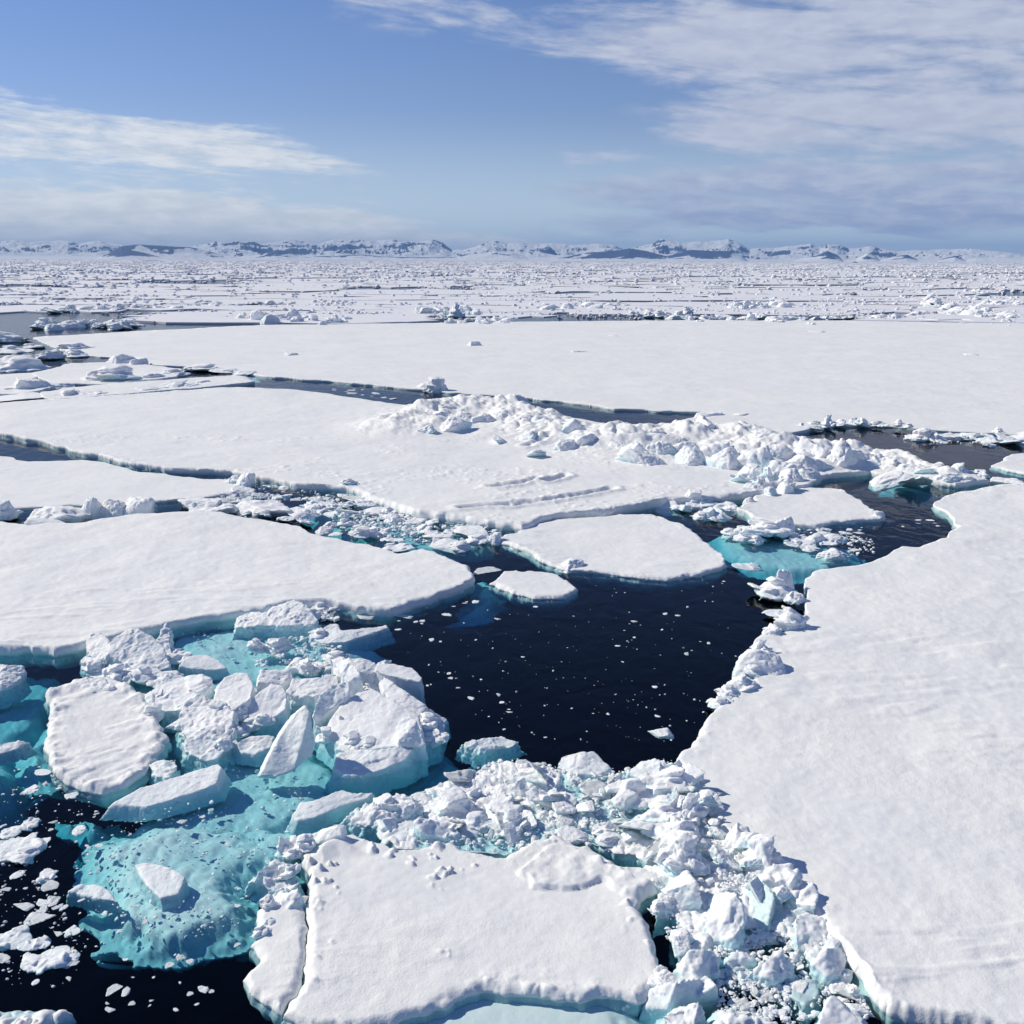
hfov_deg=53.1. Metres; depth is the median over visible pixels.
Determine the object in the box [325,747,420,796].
ice block
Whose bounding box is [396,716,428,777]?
ice block
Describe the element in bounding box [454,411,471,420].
ridge hummock
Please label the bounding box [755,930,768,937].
brash block
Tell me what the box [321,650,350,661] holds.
rubble heap
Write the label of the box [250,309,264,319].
hummock
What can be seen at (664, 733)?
ice block
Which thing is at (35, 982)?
brash piece
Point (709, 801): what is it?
brash block
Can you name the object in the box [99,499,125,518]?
ice block
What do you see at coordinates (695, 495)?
brash block
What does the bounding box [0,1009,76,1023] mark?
ice floe
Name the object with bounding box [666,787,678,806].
brash block
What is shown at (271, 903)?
rubble heap
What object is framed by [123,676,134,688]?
ice block
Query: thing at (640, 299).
distant floe
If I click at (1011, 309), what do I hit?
distant floe
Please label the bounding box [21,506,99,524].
ice block
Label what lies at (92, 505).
ice block
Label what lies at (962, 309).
hummock
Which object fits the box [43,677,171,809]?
ice floe
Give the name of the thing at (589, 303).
hummock
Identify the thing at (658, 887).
rubble heap
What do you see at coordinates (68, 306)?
hummock
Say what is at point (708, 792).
brash block
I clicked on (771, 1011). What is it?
brash block
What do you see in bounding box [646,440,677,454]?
ridge hummock
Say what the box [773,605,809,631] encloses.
rim lump
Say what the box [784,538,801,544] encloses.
brash block
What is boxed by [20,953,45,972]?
brash piece
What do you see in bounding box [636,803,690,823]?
rubble heap
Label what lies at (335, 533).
rubble heap
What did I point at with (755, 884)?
brash block
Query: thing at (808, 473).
ridge hummock
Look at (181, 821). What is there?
brash piece
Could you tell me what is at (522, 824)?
brash block
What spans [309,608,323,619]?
rubble heap
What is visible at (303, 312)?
distant floe
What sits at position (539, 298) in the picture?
distant floe
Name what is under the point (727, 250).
mountains
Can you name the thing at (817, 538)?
brash block
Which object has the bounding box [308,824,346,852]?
ice block
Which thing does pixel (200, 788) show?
floe piece
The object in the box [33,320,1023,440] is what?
ice floe
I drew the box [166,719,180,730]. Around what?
rubble heap
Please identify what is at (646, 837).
brash block
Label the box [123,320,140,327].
hummock
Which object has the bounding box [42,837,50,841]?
brash piece
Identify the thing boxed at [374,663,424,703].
ice block
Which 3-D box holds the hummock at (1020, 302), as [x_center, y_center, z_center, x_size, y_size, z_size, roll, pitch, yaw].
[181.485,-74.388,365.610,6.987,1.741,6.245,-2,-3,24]
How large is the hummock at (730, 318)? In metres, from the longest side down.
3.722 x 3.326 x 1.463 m
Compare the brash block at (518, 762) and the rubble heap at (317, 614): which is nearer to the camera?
the brash block at (518, 762)
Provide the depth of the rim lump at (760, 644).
39.45 m
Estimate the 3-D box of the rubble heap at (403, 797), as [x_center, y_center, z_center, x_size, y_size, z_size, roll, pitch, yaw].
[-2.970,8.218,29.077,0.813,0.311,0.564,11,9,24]
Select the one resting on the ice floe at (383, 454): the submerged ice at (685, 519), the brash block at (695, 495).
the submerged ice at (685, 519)
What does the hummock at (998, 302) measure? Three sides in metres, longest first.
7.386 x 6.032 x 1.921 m
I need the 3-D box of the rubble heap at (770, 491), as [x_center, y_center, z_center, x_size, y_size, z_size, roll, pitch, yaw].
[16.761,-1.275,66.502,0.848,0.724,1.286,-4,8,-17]
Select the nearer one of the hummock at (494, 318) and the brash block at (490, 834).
the brash block at (490, 834)
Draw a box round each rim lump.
[706,696,733,708]
[714,684,740,698]
[726,674,758,691]
[732,649,785,678]
[741,664,762,677]
[747,576,796,601]
[749,639,772,651]
[762,609,783,617]
[762,623,782,635]
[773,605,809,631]
[776,569,793,587]
[783,591,807,604]
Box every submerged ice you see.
[0,685,48,839]
[14,730,75,810]
[26,677,63,688]
[55,821,126,868]
[72,827,318,973]
[130,683,342,837]
[174,625,391,685]
[301,513,495,567]
[377,757,458,796]
[377,765,623,866]
[420,1000,642,1023]
[444,582,507,635]
[657,511,698,530]
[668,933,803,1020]
[708,536,865,590]
[821,484,892,509]
[863,484,991,512]
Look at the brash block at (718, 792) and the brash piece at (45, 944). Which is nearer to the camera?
the brash piece at (45, 944)
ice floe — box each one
[0,373,51,401]
[0,387,989,536]
[0,456,235,519]
[0,511,474,669]
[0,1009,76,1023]
[32,362,182,386]
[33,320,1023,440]
[40,376,254,398]
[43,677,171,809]
[243,896,308,1023]
[281,834,663,1023]
[489,570,577,610]
[491,514,726,592]
[676,484,1023,1023]
[707,415,821,437]
[736,487,883,535]
[989,453,1023,481]
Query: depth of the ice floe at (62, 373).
134.69 m
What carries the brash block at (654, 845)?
on the slush bed at (784, 920)
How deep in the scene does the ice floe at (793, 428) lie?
94.80 m
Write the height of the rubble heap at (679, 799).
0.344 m
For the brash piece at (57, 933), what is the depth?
23.43 m
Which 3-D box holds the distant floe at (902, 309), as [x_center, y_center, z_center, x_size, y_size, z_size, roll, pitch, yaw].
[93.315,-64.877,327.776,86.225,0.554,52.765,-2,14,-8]
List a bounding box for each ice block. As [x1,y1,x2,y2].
[0,331,32,342]
[0,345,34,353]
[0,354,51,373]
[0,391,42,401]
[0,500,23,520]
[0,664,31,709]
[0,740,36,765]
[4,382,74,389]
[12,378,54,390]
[14,371,83,374]
[18,343,45,348]
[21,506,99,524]
[25,518,64,524]
[35,349,66,361]
[39,389,86,398]
[56,342,92,350]
[63,349,90,358]
[72,677,107,692]
[80,656,104,677]
[81,376,105,380]
[81,497,101,521]
[85,391,107,394]
[86,364,141,380]
[86,632,109,662]
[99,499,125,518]
[104,629,172,692]
[106,354,135,363]
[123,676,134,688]
[124,496,158,514]
[129,358,147,364]
[129,386,160,390]
[135,357,154,359]
[142,373,164,377]
[144,675,196,733]
[149,760,180,784]
[156,622,174,670]
[160,368,190,377]
[161,379,198,386]
[173,694,242,766]
[180,725,237,773]
[183,363,222,371]
[184,674,213,699]
[196,380,209,382]
[209,368,239,373]
[214,673,255,721]
[225,475,238,482]
[228,375,260,381]
[232,371,255,375]
[232,599,320,643]
[233,735,274,766]
[236,472,255,488]
[240,859,304,905]
[247,683,290,738]
[256,669,292,693]
[256,705,314,778]
[274,835,300,877]
[274,888,306,909]
[284,352,298,355]
[286,674,337,728]
[286,790,375,835]
[307,624,395,652]
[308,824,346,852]
[312,682,349,751]
[316,689,431,769]
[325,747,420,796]
[331,656,363,697]
[340,478,358,484]
[340,798,423,842]
[350,658,375,683]
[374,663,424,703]
[378,677,427,715]
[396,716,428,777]
[414,818,461,842]
[416,382,427,387]
[419,708,450,764]
[423,376,448,395]
[455,736,526,768]
[468,341,480,345]
[473,567,501,574]
[488,532,500,546]
[490,770,562,796]
[554,558,583,573]
[557,751,611,779]
[625,758,661,778]
[639,976,719,1023]
[648,728,673,738]
[652,870,702,937]
[655,1002,707,1023]
[673,949,723,991]
[694,411,722,416]
[703,891,747,960]
[707,1010,777,1023]
[723,952,756,999]
[731,562,764,571]
[733,533,754,542]
[737,519,794,538]
[741,951,794,1003]
[742,497,754,503]
[745,868,762,880]
[746,885,774,955]
[771,979,822,1023]
[773,516,794,539]
[783,538,819,548]
[784,882,818,913]
[791,912,827,975]
[808,947,847,1002]
[814,996,867,1023]
[874,510,885,522]
[990,477,1023,485]
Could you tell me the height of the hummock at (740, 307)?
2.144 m
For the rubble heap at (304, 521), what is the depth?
59.15 m
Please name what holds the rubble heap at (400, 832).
on the slush bed at (622, 855)
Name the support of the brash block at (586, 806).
on the slush bed at (622, 855)
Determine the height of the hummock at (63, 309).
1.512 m
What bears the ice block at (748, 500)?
on the ice floe at (835, 510)
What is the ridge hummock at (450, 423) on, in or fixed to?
on the ice floe at (383, 454)
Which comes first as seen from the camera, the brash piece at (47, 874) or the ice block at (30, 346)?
the brash piece at (47, 874)
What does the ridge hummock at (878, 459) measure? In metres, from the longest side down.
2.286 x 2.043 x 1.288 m
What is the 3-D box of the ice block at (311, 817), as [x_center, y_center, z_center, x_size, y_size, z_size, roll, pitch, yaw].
[-5.029,8.403,28.933,2.856,0.580,1.025,-8,16,-29]
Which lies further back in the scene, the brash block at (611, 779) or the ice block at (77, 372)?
the ice block at (77, 372)
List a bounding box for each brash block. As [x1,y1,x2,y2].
[177,497,220,509]
[195,506,235,513]
[221,498,232,503]
[231,485,254,497]
[232,500,241,503]
[235,500,292,518]
[241,496,253,500]
[251,492,266,498]
[271,495,285,499]
[278,486,289,489]
[281,494,291,500]
[286,507,320,522]
[299,501,323,507]
[306,503,321,510]
[307,496,324,501]
[315,507,325,513]
[322,502,342,512]
[323,511,340,517]
[323,521,336,528]
[335,509,361,515]
[335,518,356,527]
[338,512,349,519]
[342,501,355,506]
[345,496,363,502]
[348,526,370,532]
[354,499,371,505]
[356,502,376,508]
[362,507,385,516]
[367,526,387,539]
[378,507,397,513]
[378,528,391,532]
[379,511,403,519]
[382,537,406,542]
[382,816,396,830]
[384,514,403,524]
[400,526,410,530]
[402,518,425,527]
[405,518,426,524]
[411,793,432,807]
[415,523,432,533]
[422,534,455,537]
[425,519,438,523]
[429,538,465,555]
[441,529,455,533]
[443,769,475,781]
[446,832,454,844]
[447,540,470,552]
[447,819,465,823]
[448,823,456,828]
[450,525,488,537]
[453,823,462,829]
[466,533,488,545]
[466,787,478,796]
[487,829,493,840]
[495,812,503,828]
[502,822,518,845]
[511,777,528,796]
[516,759,529,770]
[519,820,526,828]
[520,766,540,771]
[522,810,536,832]
[522,814,536,824]
[523,777,547,783]
[525,788,552,808]
[529,762,548,781]
[539,794,559,801]
[540,781,546,790]
[549,793,563,796]
[552,801,576,814]
[555,825,588,845]
[556,815,574,827]
[576,800,594,811]
[581,780,611,799]
[591,772,600,779]
[591,825,615,834]
[599,788,605,793]
[605,782,621,792]
[605,821,619,833]
[606,776,615,783]
[611,817,623,823]
[615,820,637,833]
[617,820,654,830]
[625,831,643,842]
[636,851,656,861]
[637,830,650,839]
[639,788,656,803]
[640,822,668,839]
[642,837,661,863]
[653,500,680,516]
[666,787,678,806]
[670,504,691,511]
[674,760,681,766]
[680,818,698,835]
[682,489,704,504]
[682,762,704,785]
[682,809,689,818]
[685,501,705,510]
[692,507,726,521]
[693,511,704,520]
[697,795,718,807]
[697,842,705,847]
[698,789,723,816]
[700,500,714,506]
[705,514,732,521]
[705,845,733,871]
[706,826,726,839]
[708,818,719,824]
[710,789,722,795]
[713,501,737,515]
[719,508,732,512]
[719,969,726,979]
[720,528,737,535]
[721,528,741,538]
[723,505,736,513]
[725,980,733,985]
[726,1009,740,1016]
[727,860,742,870]
[728,972,737,980]
[729,997,755,1014]
[732,832,753,848]
[734,946,749,951]
[737,971,754,987]
[738,526,767,544]
[738,965,749,973]
[739,857,762,867]
[748,876,762,902]
[748,941,760,948]
[748,1012,761,1016]
[749,1001,755,1007]
[750,989,775,1001]
[751,535,763,545]
[751,933,778,944]
[752,986,758,994]
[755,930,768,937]
[757,1008,762,1015]
[763,1007,776,1019]
[774,887,791,903]
[779,980,807,998]
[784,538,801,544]
[786,940,792,950]
[787,535,807,539]
[789,532,799,536]
[799,970,807,975]
[802,547,816,551]
[805,533,825,545]
[815,551,847,561]
[820,527,831,530]
[821,541,837,545]
[824,534,847,543]
[828,979,847,993]
[830,549,843,554]
[835,989,857,1000]
[837,996,848,1002]
[838,531,852,534]
[844,1003,874,1016]
[903,437,920,442]
[905,428,936,442]
[929,433,947,444]
[936,437,947,443]
[939,434,964,441]
[960,433,986,441]
[961,435,969,439]
[977,433,1000,446]
[980,440,997,442]
[982,442,997,447]
[992,427,1002,432]
[994,439,1023,444]
[995,433,1014,439]
[1010,431,1023,439]
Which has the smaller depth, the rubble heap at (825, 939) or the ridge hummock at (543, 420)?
the rubble heap at (825, 939)
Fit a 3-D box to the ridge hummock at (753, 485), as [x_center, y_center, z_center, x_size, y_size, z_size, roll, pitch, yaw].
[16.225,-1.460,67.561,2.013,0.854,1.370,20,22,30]
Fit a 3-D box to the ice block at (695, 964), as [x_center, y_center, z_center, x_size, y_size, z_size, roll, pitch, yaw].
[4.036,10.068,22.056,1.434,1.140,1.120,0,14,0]
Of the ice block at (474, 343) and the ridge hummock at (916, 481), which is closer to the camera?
the ridge hummock at (916, 481)
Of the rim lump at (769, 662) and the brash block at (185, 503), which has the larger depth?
the brash block at (185, 503)
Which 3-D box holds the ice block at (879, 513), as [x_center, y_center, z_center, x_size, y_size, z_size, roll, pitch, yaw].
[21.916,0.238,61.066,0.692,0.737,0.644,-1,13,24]
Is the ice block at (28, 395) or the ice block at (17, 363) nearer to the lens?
the ice block at (28, 395)
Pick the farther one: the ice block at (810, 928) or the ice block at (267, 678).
the ice block at (267, 678)
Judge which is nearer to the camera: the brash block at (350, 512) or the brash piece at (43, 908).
the brash piece at (43, 908)
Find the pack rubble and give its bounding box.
[0,259,1023,325]
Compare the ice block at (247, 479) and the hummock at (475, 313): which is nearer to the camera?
the ice block at (247, 479)
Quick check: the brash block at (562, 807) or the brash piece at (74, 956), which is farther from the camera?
the brash block at (562, 807)
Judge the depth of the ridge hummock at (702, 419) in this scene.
85.70 m
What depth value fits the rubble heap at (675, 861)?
25.38 m
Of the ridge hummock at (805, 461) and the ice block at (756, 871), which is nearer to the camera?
the ice block at (756, 871)
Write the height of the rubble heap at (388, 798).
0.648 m
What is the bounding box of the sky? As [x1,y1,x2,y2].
[0,0,1023,253]
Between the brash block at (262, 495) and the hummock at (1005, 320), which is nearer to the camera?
the brash block at (262, 495)
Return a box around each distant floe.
[0,287,179,292]
[0,291,37,294]
[0,295,44,298]
[0,298,64,304]
[0,304,127,312]
[35,292,58,294]
[35,299,169,305]
[37,295,109,298]
[57,291,267,295]
[103,295,196,299]
[106,303,404,311]
[115,313,444,324]
[142,310,434,314]
[156,299,378,304]
[170,287,351,291]
[192,296,316,299]
[237,291,428,296]
[296,296,586,300]
[331,289,546,295]
[348,300,622,305]
[386,304,698,311]
[426,294,503,296]
[435,312,557,317]
[498,293,706,297]
[529,307,893,316]
[540,287,671,292]
[572,297,846,301]
[620,301,870,306]
[668,288,766,293]
[684,305,917,312]
[706,294,825,298]
[761,288,847,294]
[824,294,910,298]
[833,299,963,301]
[844,289,998,295]
[850,302,1023,307]
[854,312,1023,321]
[903,295,1023,300]
[913,306,983,313]
[917,314,1023,322]
[952,299,989,301]
[992,307,1023,312]
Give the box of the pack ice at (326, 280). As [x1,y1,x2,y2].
[0,259,1023,290]
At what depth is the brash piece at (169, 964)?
22.42 m
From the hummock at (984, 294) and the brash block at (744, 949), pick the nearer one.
the brash block at (744, 949)
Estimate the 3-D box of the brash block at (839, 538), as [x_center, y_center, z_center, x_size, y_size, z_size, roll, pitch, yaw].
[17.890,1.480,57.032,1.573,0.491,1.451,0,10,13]
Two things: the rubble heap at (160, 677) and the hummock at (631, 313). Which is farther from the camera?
the hummock at (631, 313)
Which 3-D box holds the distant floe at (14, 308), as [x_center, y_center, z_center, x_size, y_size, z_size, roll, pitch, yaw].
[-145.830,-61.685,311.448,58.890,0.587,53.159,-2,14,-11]
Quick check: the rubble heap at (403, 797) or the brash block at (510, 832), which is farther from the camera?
the rubble heap at (403, 797)
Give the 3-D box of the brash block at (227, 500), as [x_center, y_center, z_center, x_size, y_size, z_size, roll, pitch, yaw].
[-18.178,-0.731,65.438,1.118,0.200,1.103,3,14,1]
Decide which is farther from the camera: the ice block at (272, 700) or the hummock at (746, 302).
the hummock at (746, 302)
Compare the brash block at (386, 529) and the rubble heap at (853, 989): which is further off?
the brash block at (386, 529)
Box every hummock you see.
[29,322,45,328]
[35,307,53,310]
[35,317,54,324]
[44,324,64,329]
[46,310,62,312]
[49,317,60,323]
[57,308,69,311]
[58,320,85,327]
[65,304,76,309]
[69,309,79,312]
[75,319,90,325]
[76,306,92,309]
[91,322,106,327]
[93,305,109,309]
[107,323,123,329]
[109,303,125,309]
[111,320,132,329]
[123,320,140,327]
[129,304,141,307]
[169,305,183,307]
[236,313,246,317]
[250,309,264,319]
[260,314,279,324]
[274,313,285,317]
[285,308,300,317]
[290,316,303,321]
[304,314,318,320]
[325,313,341,322]
[415,306,425,311]
[416,424,435,433]
[420,307,437,313]
[433,411,446,415]
[438,308,447,314]
[440,416,472,431]
[441,405,456,408]
[444,318,456,322]
[446,304,465,317]
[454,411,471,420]
[460,305,472,310]
[470,311,480,314]
[471,413,495,423]
[476,319,490,323]
[486,316,500,321]
[491,411,507,417]
[493,434,506,442]
[494,320,510,322]
[501,317,514,321]
[515,414,534,420]
[515,430,537,439]
[517,394,529,403]
[526,449,545,456]
[534,418,552,424]
[539,304,556,309]
[553,439,575,450]
[560,303,573,308]
[562,418,585,433]
[575,433,596,445]
[581,301,593,305]
[588,304,602,308]
[608,441,628,448]
[615,448,665,465]
[618,442,647,453]
[626,311,638,315]
[642,311,654,317]
[643,427,666,433]
[644,308,655,311]
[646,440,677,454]
[654,310,666,317]
[665,315,681,319]
[667,436,686,441]
[673,441,699,451]
[674,310,682,315]
[675,446,705,465]
[680,315,694,319]
[681,307,693,314]
[696,414,714,427]
[699,314,717,319]
[701,441,729,456]
[705,447,739,469]
[715,314,730,318]
[726,316,737,319]
[727,302,742,307]
[729,473,751,482]
[732,305,747,308]
[737,445,774,467]
[738,449,749,454]
[738,463,763,479]
[743,300,756,307]
[744,482,765,488]
[745,314,757,319]
[749,428,774,438]
[753,313,767,317]
[757,315,767,319]
[763,466,774,480]
[765,316,780,320]
[768,443,793,459]
[769,318,784,321]
[769,460,803,475]
[777,302,791,306]
[778,315,790,320]
[786,454,832,487]
[790,448,811,458]
[796,436,830,458]
[798,467,820,487]
[809,317,825,320]
[826,438,857,466]
[831,317,842,319]
[852,449,873,485]
[866,454,884,466]
[868,470,913,492]
[869,314,883,317]
[882,458,904,468]
[887,313,900,317]
[896,464,916,471]
[898,476,932,486]
[910,310,922,314]
[913,468,936,473]
[920,298,945,304]
[921,293,934,301]
[929,299,942,304]
[933,473,962,481]
[940,302,957,308]
[944,310,961,313]
[953,307,969,310]
[959,309,983,314]
[960,474,973,480]
[963,303,981,310]
[974,293,989,295]
[979,300,991,303]
[980,307,992,311]
[989,300,1005,304]
[995,311,1016,315]
[1000,318,1014,321]
[1013,300,1023,303]
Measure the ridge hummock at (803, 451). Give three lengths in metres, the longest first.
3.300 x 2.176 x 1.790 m
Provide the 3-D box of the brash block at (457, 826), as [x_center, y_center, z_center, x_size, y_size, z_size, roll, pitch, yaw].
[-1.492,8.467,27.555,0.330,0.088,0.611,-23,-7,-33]
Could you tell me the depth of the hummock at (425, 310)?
289.85 m
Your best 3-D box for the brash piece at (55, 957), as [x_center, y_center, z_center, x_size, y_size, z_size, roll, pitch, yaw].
[-10.158,9.860,22.588,0.946,0.221,0.995,0,12,24]
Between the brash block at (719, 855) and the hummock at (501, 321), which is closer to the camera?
the brash block at (719, 855)
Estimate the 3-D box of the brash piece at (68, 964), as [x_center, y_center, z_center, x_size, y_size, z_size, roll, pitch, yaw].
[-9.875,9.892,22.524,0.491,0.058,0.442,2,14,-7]
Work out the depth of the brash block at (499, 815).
27.80 m
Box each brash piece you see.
[0,825,21,839]
[0,845,20,862]
[0,924,32,950]
[0,953,9,961]
[1,832,46,863]
[9,870,24,879]
[13,902,34,911]
[17,935,51,950]
[18,817,41,830]
[20,784,39,794]
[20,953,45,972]
[23,912,55,925]
[26,945,70,974]
[31,979,39,985]
[33,940,50,950]
[34,769,50,775]
[36,868,57,884]
[36,899,49,905]
[40,880,58,891]
[40,904,47,912]
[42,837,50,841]
[47,896,60,906]
[54,931,62,936]
[59,905,67,910]
[62,960,72,968]
[63,925,80,937]
[64,792,78,798]
[66,949,80,961]
[69,961,79,965]
[72,825,86,835]
[105,1007,115,1012]
[106,984,122,996]
[121,986,130,996]
[165,962,174,967]
[176,955,185,960]
[177,820,187,823]
[186,959,193,963]
[198,985,208,992]
[356,615,372,619]
[395,614,412,618]
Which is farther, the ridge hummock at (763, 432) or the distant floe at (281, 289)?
the distant floe at (281, 289)
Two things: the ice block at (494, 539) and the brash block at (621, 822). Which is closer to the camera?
the brash block at (621, 822)
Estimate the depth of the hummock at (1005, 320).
255.87 m
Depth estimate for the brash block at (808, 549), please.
54.51 m
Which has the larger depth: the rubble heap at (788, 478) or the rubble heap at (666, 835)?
the rubble heap at (788, 478)
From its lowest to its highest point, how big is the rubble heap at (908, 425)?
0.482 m
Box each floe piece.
[66,884,122,914]
[100,764,231,821]
[133,863,190,911]
[178,655,229,680]
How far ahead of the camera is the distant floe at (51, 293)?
444.40 m
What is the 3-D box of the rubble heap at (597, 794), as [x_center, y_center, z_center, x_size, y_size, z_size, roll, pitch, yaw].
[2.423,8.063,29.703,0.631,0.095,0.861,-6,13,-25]
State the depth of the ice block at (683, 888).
24.23 m
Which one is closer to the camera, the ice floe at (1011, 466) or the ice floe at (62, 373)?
the ice floe at (1011, 466)
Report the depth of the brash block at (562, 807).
28.42 m
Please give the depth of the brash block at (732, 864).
25.45 m
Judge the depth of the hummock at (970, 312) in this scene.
287.54 m
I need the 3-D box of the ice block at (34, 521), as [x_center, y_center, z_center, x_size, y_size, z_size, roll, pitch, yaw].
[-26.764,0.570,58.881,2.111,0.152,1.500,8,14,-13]
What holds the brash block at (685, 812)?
on the slush bed at (784, 920)
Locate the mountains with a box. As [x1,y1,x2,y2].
[0,239,1023,262]
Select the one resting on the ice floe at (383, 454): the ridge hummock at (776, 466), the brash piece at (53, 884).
the ridge hummock at (776, 466)
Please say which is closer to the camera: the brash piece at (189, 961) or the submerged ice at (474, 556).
the brash piece at (189, 961)
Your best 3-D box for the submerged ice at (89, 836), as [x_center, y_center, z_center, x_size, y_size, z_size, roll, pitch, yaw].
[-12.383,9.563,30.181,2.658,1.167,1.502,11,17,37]
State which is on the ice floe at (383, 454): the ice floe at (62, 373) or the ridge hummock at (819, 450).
the ridge hummock at (819, 450)
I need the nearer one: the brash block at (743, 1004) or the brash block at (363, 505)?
the brash block at (743, 1004)
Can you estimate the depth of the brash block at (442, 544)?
55.15 m
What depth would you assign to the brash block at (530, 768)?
30.78 m
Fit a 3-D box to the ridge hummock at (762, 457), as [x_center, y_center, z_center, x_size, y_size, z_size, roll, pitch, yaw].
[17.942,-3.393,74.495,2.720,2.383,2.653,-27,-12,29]
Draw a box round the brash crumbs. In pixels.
[0,434,1018,1023]
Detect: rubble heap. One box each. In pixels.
[81,656,105,672]
[102,663,127,681]
[103,683,115,690]
[121,667,137,681]
[127,665,161,684]
[142,702,164,721]
[146,670,184,687]
[155,688,168,698]
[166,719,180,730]
[167,648,192,664]
[178,720,198,740]
[189,502,208,510]
[208,700,227,708]
[213,737,237,752]
[218,503,238,510]
[233,725,249,738]
[235,706,247,721]
[238,510,251,516]
[239,717,261,731]
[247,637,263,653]
[250,925,271,938]
[252,713,275,725]
[254,512,270,516]
[259,894,273,909]
[263,917,275,924]
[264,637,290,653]
[264,897,279,907]
[273,864,284,880]
[273,887,289,896]
[277,516,294,520]
[278,863,301,879]
[283,848,301,859]
[286,665,297,677]
[289,657,302,667]
[291,658,321,676]
[294,833,315,852]
[294,847,306,858]
[297,518,315,525]
[308,628,328,639]
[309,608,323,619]
[310,602,331,612]
[314,660,331,673]
[315,526,333,535]
[315,726,333,743]
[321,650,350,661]
[328,532,342,535]
[335,713,343,720]
[335,729,363,752]
[348,527,369,538]
[350,735,375,750]
[363,679,378,690]
[373,793,404,803]
[375,660,391,665]
[376,817,415,845]
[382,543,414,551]
[400,794,420,801]
[420,712,441,731]
[424,728,449,747]
[430,787,474,817]
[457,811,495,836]
[469,796,491,811]
[486,796,522,822]
[487,808,523,838]
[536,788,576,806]
[592,793,607,795]
[594,830,621,846]
[610,778,648,810]
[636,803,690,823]
[640,765,703,794]
[647,905,661,915]
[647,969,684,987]
[648,795,669,809]
[651,878,663,890]
[652,892,674,909]
[654,820,707,850]
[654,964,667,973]
[656,832,707,877]
[657,826,700,852]
[661,839,701,873]
[666,811,687,824]
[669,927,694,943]
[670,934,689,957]
[677,795,684,807]
[678,792,709,826]
[685,828,702,850]
[685,855,709,875]
[709,861,728,881]
[724,822,749,857]
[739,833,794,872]
[752,474,767,483]
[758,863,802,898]
[763,478,776,488]
[764,487,777,495]
[772,472,778,480]
[776,481,794,493]
[778,468,803,481]
[778,474,794,487]
[791,909,806,915]
[804,425,823,430]
[819,934,832,944]
[820,414,836,428]
[827,937,840,948]
[835,419,845,424]
[840,969,852,982]
[846,984,859,995]
[854,418,869,428]
[868,421,885,426]
[877,423,888,427]
[893,422,901,426]
[903,423,913,427]
[951,463,973,473]
[968,469,986,473]
[973,471,989,478]
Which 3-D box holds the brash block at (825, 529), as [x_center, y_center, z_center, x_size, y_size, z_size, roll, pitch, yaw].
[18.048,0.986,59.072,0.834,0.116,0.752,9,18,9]
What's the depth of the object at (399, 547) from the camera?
54.19 m
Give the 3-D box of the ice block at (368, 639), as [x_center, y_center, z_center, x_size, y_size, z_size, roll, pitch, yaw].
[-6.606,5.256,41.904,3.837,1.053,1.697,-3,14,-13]
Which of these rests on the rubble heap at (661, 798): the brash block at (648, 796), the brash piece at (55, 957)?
the brash block at (648, 796)
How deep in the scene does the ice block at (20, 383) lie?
119.56 m
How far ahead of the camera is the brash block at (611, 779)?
30.35 m
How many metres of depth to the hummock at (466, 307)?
303.73 m
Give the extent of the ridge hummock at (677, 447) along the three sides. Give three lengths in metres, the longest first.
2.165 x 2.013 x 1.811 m
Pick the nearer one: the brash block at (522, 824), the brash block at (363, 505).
the brash block at (522, 824)
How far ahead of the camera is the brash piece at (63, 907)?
24.39 m
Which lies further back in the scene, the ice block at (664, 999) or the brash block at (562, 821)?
the brash block at (562, 821)
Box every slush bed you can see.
[388,760,665,867]
[642,790,827,974]
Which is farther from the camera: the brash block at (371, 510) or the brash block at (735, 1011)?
the brash block at (371, 510)
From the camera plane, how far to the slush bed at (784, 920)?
24.07 m
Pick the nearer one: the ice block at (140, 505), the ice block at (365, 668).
the ice block at (365, 668)
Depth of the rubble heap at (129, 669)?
37.59 m
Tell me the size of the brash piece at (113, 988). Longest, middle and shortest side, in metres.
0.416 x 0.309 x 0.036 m
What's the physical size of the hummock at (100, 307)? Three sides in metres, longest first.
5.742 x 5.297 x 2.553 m
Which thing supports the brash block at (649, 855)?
on the brash block at (654, 845)

